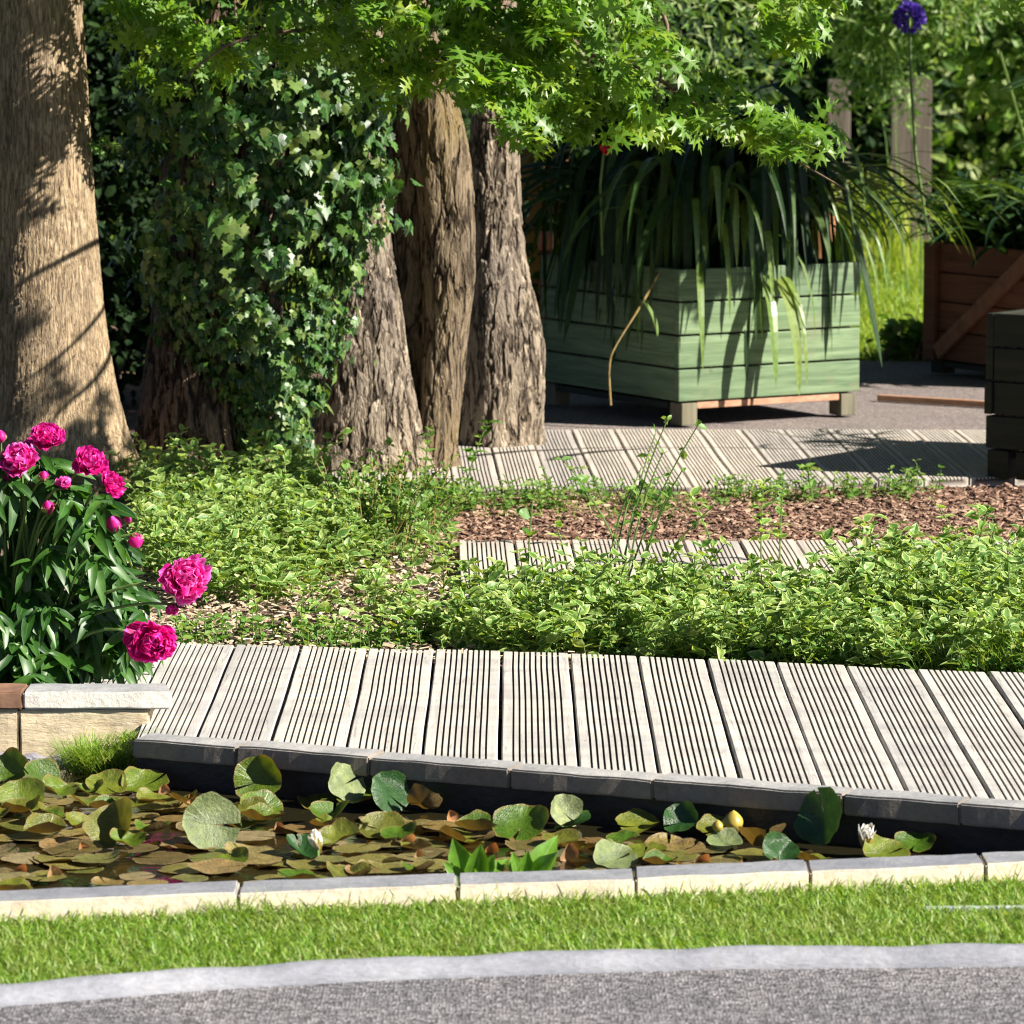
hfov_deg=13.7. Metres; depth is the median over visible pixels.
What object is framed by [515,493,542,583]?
leafy shoot
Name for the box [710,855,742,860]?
lily pad
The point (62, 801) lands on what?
lily pad
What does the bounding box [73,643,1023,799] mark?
boardwalk
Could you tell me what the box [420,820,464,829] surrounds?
lily pad
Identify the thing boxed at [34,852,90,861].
lily pad
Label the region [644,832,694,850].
lily pad
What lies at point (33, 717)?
garden wall
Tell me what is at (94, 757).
grass tuft
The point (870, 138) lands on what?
evergreen shrub
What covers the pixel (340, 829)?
lily pad
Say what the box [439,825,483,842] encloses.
lily pad
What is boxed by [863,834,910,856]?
lily pad
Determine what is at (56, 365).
broadleaf tree
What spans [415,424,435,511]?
leafy shoot
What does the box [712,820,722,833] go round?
water lily bud
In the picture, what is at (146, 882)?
lily pad
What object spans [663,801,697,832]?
lily pad
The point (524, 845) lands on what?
lily pad
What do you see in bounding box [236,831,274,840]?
lily pad
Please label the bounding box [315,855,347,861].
lily pad
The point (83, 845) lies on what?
dead leaf
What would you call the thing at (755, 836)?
lily pad
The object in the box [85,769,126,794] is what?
lily pad
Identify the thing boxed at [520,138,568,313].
shrub
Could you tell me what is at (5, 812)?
lily pad
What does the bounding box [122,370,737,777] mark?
ground
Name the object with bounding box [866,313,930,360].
border plant
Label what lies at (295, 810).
pond water
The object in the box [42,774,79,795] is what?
lily pad
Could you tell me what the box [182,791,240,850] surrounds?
lily pad
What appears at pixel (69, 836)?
lily pad
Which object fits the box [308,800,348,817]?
lily pad
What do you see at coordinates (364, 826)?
lily pad
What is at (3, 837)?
lily pad
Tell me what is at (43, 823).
lily pad
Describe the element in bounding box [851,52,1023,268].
strap leaved plant
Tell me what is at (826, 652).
ground cover
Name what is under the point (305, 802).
lily pad
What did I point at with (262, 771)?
lily pad
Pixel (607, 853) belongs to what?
lily pad
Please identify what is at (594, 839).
lily pad
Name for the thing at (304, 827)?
lily pad
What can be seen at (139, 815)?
lily pad
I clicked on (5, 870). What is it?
lily pad
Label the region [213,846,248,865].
lily pad
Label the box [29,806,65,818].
lily pad
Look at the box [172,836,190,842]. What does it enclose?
lily pad
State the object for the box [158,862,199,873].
lily pad
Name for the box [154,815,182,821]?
lily pad
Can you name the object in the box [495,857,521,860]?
lily pad
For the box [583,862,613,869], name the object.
lily pad
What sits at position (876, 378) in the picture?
path
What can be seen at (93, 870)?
lily pad
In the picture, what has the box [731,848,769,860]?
lily pad
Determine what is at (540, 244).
garden post
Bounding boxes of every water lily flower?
[308,829,322,857]
[858,823,875,857]
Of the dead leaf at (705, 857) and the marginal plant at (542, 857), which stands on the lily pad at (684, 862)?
the dead leaf at (705, 857)
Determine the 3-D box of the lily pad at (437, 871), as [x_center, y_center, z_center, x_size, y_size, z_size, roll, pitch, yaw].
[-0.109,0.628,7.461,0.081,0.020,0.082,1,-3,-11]
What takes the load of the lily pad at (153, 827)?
on the pond water
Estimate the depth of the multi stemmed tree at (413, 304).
13.08 m
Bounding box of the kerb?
[0,943,1023,1006]
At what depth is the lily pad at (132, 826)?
7.96 m
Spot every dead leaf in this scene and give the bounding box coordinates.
[15,864,26,871]
[47,865,61,876]
[79,842,89,848]
[158,784,169,794]
[188,793,196,803]
[274,821,283,831]
[398,833,415,848]
[414,849,423,856]
[447,810,458,821]
[485,842,498,853]
[560,843,578,860]
[694,854,710,862]
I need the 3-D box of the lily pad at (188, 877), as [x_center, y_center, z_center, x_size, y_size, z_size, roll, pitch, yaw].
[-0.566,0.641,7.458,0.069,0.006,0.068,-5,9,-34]
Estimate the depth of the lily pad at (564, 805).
7.97 m
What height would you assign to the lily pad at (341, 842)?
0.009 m
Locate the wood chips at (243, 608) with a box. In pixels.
[120,501,603,664]
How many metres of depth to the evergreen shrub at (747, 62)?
17.89 m
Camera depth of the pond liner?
8.62 m
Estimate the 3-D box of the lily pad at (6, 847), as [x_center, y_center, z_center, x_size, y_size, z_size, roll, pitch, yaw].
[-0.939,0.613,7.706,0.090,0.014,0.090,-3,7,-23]
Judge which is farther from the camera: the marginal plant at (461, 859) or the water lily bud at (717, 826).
the water lily bud at (717, 826)
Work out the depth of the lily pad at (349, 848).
7.72 m
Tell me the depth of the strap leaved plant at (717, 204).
14.50 m
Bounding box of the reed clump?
[831,161,943,272]
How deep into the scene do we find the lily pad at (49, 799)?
8.18 m
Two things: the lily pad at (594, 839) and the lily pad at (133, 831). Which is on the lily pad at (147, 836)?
the lily pad at (133, 831)
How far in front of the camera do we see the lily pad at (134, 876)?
7.49 m
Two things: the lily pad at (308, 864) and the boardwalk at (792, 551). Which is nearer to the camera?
the lily pad at (308, 864)
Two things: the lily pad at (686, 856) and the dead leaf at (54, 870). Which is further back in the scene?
the lily pad at (686, 856)
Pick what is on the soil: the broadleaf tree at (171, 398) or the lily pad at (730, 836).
the broadleaf tree at (171, 398)
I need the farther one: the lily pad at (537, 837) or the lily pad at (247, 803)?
the lily pad at (247, 803)
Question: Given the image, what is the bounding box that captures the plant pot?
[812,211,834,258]
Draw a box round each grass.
[0,860,1023,983]
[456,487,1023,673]
[850,223,954,360]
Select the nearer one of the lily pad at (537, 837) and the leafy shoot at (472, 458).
the lily pad at (537, 837)
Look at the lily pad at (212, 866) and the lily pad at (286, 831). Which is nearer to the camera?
the lily pad at (212, 866)
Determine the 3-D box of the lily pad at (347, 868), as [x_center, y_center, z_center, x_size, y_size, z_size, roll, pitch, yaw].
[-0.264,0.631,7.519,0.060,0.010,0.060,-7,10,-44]
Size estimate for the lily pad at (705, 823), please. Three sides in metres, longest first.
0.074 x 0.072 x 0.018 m
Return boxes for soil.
[0,372,1023,717]
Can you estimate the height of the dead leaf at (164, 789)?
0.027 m
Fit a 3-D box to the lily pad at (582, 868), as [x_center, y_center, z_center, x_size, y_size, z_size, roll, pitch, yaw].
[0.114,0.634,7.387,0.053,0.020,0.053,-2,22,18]
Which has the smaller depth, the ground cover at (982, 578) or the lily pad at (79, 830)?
the lily pad at (79, 830)
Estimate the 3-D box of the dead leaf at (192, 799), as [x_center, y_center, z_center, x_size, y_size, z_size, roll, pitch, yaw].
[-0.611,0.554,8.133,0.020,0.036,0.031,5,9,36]
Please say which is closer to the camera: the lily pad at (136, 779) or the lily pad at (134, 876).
the lily pad at (134, 876)
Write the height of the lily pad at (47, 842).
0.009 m
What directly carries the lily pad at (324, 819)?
on the lily pad at (304, 827)
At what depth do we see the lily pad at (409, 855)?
7.67 m
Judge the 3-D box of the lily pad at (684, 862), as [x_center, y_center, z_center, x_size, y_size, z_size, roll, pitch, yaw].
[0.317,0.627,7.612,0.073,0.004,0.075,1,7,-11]
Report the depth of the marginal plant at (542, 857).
7.43 m
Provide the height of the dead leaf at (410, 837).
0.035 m
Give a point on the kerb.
(156, 982)
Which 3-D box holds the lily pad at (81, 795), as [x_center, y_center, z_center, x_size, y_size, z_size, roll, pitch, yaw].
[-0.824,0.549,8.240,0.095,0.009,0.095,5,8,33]
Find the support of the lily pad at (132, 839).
on the lily pad at (143, 847)
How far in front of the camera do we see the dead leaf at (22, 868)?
7.55 m
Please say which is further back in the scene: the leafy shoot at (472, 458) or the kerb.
the leafy shoot at (472, 458)
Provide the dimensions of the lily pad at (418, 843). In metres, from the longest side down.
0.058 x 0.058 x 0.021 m
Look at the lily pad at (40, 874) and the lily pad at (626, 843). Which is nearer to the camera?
the lily pad at (40, 874)
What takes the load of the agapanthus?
in the planter box at (961, 298)
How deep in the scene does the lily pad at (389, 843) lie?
7.78 m
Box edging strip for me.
[925,905,1022,912]
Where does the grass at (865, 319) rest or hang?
on the lawn at (866, 327)
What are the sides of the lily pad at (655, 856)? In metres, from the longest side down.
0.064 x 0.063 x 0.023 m
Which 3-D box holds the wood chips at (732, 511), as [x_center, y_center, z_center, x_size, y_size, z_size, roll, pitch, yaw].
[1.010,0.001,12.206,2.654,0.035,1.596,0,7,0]
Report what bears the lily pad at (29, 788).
on the lily pad at (22, 805)
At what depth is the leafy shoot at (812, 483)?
12.42 m
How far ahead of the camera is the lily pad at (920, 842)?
7.72 m
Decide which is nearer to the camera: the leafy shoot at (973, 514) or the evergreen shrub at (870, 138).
the leafy shoot at (973, 514)
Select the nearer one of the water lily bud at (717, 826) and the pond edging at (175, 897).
the pond edging at (175, 897)
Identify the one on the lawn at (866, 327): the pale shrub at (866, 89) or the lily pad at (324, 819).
the pale shrub at (866, 89)
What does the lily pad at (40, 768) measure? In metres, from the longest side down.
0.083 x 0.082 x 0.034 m
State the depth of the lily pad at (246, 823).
7.97 m
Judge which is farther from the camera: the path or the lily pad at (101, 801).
the path
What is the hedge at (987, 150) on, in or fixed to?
on the ground at (500, 730)
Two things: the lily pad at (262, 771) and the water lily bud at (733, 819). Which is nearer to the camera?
the water lily bud at (733, 819)
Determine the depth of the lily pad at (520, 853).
7.71 m
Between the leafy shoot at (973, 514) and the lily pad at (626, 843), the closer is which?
the lily pad at (626, 843)
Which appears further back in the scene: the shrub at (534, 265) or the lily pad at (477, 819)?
the shrub at (534, 265)
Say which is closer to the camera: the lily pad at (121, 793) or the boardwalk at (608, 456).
the lily pad at (121, 793)
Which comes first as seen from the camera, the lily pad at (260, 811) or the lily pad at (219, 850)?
the lily pad at (219, 850)
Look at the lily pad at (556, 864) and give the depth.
7.59 m
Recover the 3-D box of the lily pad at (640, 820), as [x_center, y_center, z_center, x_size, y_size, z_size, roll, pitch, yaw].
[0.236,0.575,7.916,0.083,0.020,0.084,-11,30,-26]
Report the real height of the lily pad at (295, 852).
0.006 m
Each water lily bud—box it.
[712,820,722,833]
[722,810,742,832]
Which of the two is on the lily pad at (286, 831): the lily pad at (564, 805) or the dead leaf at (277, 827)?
the dead leaf at (277, 827)
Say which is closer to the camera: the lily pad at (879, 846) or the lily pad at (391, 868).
the lily pad at (391, 868)
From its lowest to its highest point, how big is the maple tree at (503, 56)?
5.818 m
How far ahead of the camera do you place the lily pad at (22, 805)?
8.08 m
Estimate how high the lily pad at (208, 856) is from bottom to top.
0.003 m
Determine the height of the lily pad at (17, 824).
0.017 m
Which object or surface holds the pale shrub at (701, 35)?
on the path
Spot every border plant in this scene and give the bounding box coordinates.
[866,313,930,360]
[907,321,922,360]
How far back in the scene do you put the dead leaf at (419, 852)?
7.67 m
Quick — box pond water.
[0,761,979,902]
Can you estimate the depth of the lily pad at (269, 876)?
7.51 m
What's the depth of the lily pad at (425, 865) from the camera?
7.51 m
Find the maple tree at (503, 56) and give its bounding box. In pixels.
[93,0,1023,457]
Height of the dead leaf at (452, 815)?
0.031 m
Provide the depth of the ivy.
12.47 m
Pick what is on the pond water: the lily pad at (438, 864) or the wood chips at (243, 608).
the lily pad at (438, 864)
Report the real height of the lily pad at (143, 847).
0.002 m
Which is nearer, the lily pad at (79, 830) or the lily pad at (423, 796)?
the lily pad at (79, 830)
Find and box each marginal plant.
[444,838,506,887]
[509,836,557,871]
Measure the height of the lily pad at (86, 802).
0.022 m
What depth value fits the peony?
8.98 m
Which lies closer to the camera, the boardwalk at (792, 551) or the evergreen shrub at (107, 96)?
the boardwalk at (792, 551)
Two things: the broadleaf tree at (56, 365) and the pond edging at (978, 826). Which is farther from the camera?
the broadleaf tree at (56, 365)
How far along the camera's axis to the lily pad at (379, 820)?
7.86 m
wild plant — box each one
[310,449,473,566]
[607,415,712,579]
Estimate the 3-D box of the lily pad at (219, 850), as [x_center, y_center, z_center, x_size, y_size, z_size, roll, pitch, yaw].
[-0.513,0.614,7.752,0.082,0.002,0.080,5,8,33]
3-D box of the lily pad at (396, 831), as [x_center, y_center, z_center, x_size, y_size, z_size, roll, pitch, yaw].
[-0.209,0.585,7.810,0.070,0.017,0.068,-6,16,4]
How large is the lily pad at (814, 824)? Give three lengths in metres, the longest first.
0.109 x 0.107 x 0.026 m
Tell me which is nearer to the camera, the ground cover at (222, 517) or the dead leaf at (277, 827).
the dead leaf at (277, 827)
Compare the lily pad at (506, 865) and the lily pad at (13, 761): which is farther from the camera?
the lily pad at (13, 761)
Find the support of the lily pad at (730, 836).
on the pond water
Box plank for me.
[877,394,983,406]
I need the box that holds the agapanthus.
[892,0,929,234]
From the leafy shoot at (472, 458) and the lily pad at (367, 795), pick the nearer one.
the lily pad at (367, 795)
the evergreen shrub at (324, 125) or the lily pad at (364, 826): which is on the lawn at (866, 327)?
the evergreen shrub at (324, 125)
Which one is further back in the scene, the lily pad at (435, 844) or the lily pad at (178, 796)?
the lily pad at (178, 796)
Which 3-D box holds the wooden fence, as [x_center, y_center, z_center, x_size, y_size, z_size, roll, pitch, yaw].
[1.984,-1.838,22.978,0.570,1.026,0.103,0,7,0]
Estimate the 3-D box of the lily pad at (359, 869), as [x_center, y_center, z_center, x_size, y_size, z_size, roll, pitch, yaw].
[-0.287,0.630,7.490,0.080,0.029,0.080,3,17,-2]
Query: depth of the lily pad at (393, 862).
7.61 m
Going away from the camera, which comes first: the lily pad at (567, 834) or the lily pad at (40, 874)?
the lily pad at (40, 874)
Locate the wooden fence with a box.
[827,77,931,242]
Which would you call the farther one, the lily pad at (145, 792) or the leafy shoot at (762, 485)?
the leafy shoot at (762, 485)
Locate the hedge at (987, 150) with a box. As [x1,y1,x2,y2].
[83,0,1023,217]
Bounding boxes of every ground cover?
[99,417,469,647]
[169,458,1023,677]
[393,503,1023,672]
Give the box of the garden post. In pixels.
[538,231,552,381]
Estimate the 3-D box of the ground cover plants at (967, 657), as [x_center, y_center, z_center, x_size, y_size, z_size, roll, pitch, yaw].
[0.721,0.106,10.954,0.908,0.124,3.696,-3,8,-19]
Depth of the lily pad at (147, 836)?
7.82 m
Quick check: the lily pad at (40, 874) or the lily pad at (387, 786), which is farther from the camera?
the lily pad at (387, 786)
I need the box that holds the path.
[544,361,992,432]
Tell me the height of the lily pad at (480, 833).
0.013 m
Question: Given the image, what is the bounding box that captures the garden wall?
[0,683,171,760]
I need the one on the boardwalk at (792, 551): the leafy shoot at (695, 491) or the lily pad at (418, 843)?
the leafy shoot at (695, 491)
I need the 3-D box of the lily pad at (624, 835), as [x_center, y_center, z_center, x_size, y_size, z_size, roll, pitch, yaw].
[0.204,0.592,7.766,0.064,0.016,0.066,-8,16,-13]
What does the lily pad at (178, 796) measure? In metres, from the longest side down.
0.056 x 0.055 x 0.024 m
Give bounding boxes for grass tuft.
[39,726,173,775]
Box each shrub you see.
[83,0,160,371]
[96,217,151,406]
[140,0,530,317]
[438,0,789,141]
[452,0,853,306]
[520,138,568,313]
[781,0,1023,294]
[781,3,985,197]
[792,10,969,289]
[925,0,1023,147]
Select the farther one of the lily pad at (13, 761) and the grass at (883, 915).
the lily pad at (13, 761)
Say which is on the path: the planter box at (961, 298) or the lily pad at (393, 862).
the planter box at (961, 298)
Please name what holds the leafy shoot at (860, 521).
on the boardwalk at (792, 551)
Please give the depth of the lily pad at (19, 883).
7.37 m
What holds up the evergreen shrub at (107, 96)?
on the soil
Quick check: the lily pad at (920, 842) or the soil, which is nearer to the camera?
the lily pad at (920, 842)
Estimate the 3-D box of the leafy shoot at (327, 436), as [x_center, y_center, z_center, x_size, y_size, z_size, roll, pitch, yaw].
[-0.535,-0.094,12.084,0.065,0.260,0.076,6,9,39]
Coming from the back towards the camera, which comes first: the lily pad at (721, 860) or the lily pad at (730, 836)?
the lily pad at (730, 836)
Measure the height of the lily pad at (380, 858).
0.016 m
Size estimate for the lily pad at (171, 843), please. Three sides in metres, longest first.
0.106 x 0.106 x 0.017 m
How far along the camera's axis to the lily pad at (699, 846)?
7.74 m
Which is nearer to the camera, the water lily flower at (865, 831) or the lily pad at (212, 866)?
the lily pad at (212, 866)
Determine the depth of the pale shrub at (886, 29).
19.81 m
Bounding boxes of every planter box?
[541,253,859,425]
[923,241,1023,373]
[984,309,1023,479]
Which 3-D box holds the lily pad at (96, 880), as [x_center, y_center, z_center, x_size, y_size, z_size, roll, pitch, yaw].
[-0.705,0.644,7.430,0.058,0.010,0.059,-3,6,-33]
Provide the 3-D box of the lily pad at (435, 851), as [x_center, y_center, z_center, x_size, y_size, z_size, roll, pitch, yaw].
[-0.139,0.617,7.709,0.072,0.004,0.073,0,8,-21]
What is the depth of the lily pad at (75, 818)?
7.96 m
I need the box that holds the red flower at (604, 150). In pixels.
[599,144,610,255]
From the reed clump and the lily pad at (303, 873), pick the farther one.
the reed clump
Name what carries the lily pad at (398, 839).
on the pond water
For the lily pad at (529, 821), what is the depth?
7.87 m
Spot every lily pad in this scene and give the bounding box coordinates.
[0,747,28,784]
[0,777,44,810]
[0,794,39,811]
[0,805,11,817]
[0,819,25,830]
[0,834,22,840]
[0,843,18,856]
[0,852,44,863]
[0,868,19,872]
[0,872,36,880]
[0,876,33,890]
[10,830,60,841]
[23,813,66,832]
[24,758,60,791]
[24,870,66,880]
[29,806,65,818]
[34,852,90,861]
[38,801,63,812]
[39,838,77,848]
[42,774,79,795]
[43,797,57,803]
[43,839,102,855]
[44,798,72,805]
[44,856,101,868]
[45,833,89,838]
[59,827,86,835]
[62,792,100,800]
[66,811,87,826]
[66,867,103,872]
[71,850,118,862]
[72,794,99,805]
[75,781,103,793]
[77,779,102,791]
[82,796,131,847]
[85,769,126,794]
[89,794,120,808]
[91,848,112,853]
[91,876,123,884]
[109,789,132,794]
[110,828,146,846]
[113,797,154,807]
[116,834,150,843]
[116,844,158,852]
[119,871,155,879]
[121,766,169,791]
[127,879,167,884]
[128,830,146,833]
[129,823,149,829]
[130,818,150,823]
[131,813,159,818]
[132,851,190,864]
[134,819,171,831]
[136,787,176,801]
[137,800,179,809]
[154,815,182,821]
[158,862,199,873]
[160,839,215,849]
[169,790,196,801]
[170,801,189,811]
[170,874,208,881]
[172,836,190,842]
[176,821,223,830]
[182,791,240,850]
[187,858,246,873]
[188,852,230,861]
[208,845,237,853]
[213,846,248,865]
[224,841,274,853]
[228,820,260,827]
[233,754,281,797]
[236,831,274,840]
[238,796,270,812]
[240,789,283,811]
[242,802,283,819]
[245,854,282,863]
[254,874,285,879]
[257,860,293,866]
[268,828,294,833]
[278,868,316,878]
[280,822,329,832]
[286,859,334,868]
[287,834,314,858]
[290,850,322,854]
[296,839,346,846]
[297,792,339,808]
[307,875,345,878]
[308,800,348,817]
[310,814,337,825]
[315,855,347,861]
[317,863,348,867]
[318,817,358,845]
[326,861,371,877]
[328,762,365,801]
[332,843,380,852]
[333,785,372,802]
[345,853,401,864]
[345,865,377,873]
[357,822,367,830]
[357,859,407,872]
[359,811,404,837]
[370,839,400,846]
[371,770,408,812]
[380,822,416,837]
[383,861,411,864]
[395,836,433,842]
[397,850,446,860]
[401,838,431,848]
[401,860,434,871]
[407,783,442,808]
[409,819,431,825]
[410,859,448,869]
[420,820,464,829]
[421,848,448,856]
[427,841,447,847]
[428,870,446,873]
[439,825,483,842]
[455,809,496,829]
[464,829,488,838]
[468,831,494,842]
[492,804,548,840]
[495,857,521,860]
[499,859,509,869]
[505,839,557,850]
[509,835,563,844]
[510,850,532,855]
[513,830,547,836]
[542,828,578,843]
[550,794,582,826]
[553,861,560,866]
[554,810,590,828]
[561,841,595,849]
[574,866,586,869]
[579,837,603,842]
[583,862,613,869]
[592,841,633,844]
[593,839,637,868]
[606,829,640,842]
[615,808,659,832]
[627,842,666,857]
[642,848,677,863]
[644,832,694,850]
[660,850,700,860]
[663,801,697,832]
[663,838,705,854]
[669,859,705,864]
[696,814,723,835]
[697,858,743,862]
[702,846,728,852]
[706,827,742,848]
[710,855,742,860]
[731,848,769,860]
[739,823,785,845]
[762,831,799,860]
[793,787,841,844]
[797,852,829,859]
[800,850,813,853]
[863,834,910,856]
[894,831,935,851]
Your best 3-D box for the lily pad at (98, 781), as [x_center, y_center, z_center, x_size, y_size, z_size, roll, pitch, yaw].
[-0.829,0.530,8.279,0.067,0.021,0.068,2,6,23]
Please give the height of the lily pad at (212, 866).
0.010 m
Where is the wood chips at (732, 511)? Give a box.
[401,482,1023,550]
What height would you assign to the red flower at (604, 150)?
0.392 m
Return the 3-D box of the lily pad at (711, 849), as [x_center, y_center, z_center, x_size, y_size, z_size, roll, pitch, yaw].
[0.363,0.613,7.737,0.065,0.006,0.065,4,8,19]
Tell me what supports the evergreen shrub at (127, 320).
on the soil
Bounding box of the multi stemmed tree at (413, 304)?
[314,0,475,477]
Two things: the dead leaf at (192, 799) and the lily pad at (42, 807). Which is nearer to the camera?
the lily pad at (42, 807)
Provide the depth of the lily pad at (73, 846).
7.72 m
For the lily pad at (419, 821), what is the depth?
7.98 m
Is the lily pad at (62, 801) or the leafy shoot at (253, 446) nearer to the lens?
the lily pad at (62, 801)
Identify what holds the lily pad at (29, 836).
on the pond water
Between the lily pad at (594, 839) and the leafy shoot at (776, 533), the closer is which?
the lily pad at (594, 839)
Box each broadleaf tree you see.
[0,0,140,503]
[133,0,284,473]
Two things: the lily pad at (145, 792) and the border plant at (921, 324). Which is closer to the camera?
the lily pad at (145, 792)
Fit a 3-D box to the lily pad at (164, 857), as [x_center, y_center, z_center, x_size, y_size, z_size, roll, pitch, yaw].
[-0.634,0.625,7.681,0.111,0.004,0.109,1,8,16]
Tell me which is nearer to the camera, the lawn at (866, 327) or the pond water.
the pond water
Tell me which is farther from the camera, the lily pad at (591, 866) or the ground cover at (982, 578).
the ground cover at (982, 578)
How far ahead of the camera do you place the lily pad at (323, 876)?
7.47 m
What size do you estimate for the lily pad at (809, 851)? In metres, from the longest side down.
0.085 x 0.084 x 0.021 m
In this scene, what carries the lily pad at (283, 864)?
on the pond water
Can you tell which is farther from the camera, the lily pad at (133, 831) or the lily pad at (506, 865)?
the lily pad at (133, 831)
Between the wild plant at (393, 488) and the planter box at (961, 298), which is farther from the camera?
the planter box at (961, 298)
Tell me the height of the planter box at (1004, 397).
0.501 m
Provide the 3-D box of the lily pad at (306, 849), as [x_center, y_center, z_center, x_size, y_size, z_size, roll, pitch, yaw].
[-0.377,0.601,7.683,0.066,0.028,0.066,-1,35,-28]
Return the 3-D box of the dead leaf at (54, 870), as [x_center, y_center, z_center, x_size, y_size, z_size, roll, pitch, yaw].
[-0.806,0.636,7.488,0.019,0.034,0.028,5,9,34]
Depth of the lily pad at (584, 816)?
7.90 m
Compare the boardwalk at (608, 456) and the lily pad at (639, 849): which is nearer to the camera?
the lily pad at (639, 849)
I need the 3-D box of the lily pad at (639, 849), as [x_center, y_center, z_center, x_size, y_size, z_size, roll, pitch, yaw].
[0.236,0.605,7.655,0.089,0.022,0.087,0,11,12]
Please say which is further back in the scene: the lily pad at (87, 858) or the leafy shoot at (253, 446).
the leafy shoot at (253, 446)
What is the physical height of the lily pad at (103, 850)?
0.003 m
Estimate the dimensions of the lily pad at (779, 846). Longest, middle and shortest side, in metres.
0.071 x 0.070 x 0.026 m
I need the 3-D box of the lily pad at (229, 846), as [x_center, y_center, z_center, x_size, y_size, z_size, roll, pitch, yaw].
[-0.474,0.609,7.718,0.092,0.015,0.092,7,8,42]
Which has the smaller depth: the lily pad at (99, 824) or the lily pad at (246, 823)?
the lily pad at (99, 824)
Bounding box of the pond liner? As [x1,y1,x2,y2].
[0,752,69,764]
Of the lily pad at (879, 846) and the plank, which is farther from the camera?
the plank
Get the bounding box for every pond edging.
[0,851,1023,924]
[133,733,1023,855]
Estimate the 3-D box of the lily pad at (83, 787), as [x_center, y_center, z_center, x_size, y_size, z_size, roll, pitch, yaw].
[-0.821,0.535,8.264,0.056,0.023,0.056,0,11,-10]
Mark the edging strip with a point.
(976, 908)
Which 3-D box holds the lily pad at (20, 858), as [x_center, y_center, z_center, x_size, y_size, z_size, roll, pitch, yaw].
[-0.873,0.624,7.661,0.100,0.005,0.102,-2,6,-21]
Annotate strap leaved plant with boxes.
[520,82,1008,404]
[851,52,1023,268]
[998,76,1023,148]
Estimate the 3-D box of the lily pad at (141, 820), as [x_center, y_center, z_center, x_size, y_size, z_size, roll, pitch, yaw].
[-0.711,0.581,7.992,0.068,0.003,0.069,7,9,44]
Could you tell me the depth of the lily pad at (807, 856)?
7.59 m
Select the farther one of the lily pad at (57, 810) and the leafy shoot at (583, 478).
the leafy shoot at (583, 478)
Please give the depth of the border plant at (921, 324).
17.00 m
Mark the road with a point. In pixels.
(967, 995)
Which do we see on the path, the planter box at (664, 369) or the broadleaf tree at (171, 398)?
the planter box at (664, 369)
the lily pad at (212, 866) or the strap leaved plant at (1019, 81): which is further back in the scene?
the strap leaved plant at (1019, 81)
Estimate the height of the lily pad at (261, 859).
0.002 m
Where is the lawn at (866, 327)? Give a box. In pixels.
[104,217,951,362]
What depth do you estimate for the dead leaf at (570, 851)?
7.66 m
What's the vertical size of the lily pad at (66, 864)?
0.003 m
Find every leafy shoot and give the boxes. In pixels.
[199,447,213,469]
[241,427,265,472]
[309,432,334,487]
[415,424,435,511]
[457,419,502,515]
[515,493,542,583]
[552,456,616,544]
[680,486,718,567]
[748,477,775,565]
[765,483,794,558]
[796,463,822,501]
[846,513,873,563]
[963,504,994,538]
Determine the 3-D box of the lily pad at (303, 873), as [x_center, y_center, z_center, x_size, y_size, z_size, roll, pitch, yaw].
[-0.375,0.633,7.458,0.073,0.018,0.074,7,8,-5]
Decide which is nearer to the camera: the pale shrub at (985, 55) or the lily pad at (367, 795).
the lily pad at (367, 795)
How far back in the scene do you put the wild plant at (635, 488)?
10.25 m
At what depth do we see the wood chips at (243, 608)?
10.34 m
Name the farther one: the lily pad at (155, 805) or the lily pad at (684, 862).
the lily pad at (155, 805)
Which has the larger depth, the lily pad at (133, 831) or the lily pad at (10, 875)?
the lily pad at (133, 831)
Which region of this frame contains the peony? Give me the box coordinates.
[0,422,211,685]
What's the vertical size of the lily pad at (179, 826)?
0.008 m
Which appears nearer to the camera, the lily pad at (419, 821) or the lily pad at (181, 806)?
the lily pad at (419, 821)
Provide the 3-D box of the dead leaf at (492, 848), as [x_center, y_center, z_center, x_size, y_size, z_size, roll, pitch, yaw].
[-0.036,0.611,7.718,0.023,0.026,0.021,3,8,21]
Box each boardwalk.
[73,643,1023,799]
[293,429,1023,499]
[459,539,1016,600]
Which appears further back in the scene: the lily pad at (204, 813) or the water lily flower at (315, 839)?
the lily pad at (204, 813)
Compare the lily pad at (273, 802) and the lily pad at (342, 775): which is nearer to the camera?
the lily pad at (273, 802)
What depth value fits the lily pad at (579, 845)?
7.70 m
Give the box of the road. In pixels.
[0,967,1023,1023]
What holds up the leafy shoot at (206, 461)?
on the soil
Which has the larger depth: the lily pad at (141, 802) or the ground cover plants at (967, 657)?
the ground cover plants at (967, 657)
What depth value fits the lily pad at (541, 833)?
7.90 m
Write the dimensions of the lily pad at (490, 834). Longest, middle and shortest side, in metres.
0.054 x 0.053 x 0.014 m
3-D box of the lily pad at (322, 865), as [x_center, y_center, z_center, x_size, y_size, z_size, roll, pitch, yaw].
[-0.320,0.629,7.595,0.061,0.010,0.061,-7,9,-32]
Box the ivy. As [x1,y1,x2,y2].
[100,0,421,478]

